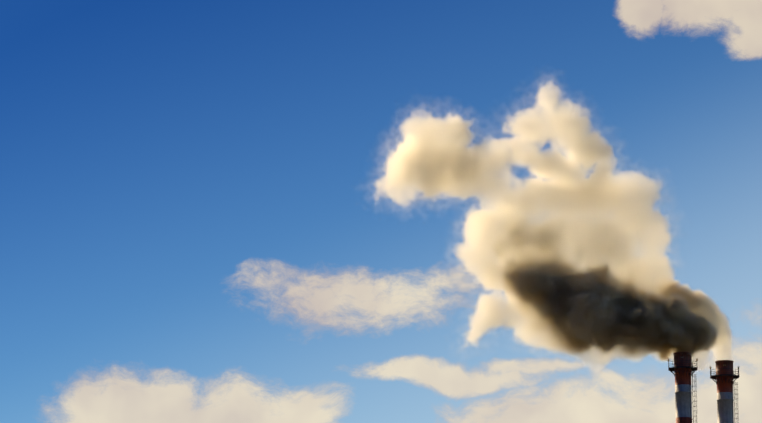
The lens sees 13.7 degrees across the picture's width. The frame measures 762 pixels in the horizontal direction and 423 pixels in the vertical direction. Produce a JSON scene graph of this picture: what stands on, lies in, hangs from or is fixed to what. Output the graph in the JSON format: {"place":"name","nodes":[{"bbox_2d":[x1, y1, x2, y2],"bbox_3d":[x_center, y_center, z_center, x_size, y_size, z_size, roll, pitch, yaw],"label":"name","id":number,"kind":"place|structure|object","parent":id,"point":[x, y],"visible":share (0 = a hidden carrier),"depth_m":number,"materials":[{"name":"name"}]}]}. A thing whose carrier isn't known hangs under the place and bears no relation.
{"place":"outdoors","nodes":[
{"label":"outdoors","id":0,"kind":"place"},
{"bbox_2d":[0,0,761,422],"label":"sky","id":1,"kind":"structure","parent":0,"point":[212,211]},
{"bbox_2d":[668,352,697,422],"bbox_3d":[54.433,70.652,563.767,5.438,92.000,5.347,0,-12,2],"label":"chimney","id":2,"kind":"object","parent":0,"point":[683,369],"visible":1,"depth_m":570.64,"materials":[{"name":"paint"}]},
{"bbox_2d":[710,360,739,422],"bbox_3d":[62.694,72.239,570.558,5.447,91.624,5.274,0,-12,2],"label":"chimney","id":3,"kind":"object","parent":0,"point":[724,377],"visible":1,"depth_m":577.52,"materials":[{"name":"paint"}]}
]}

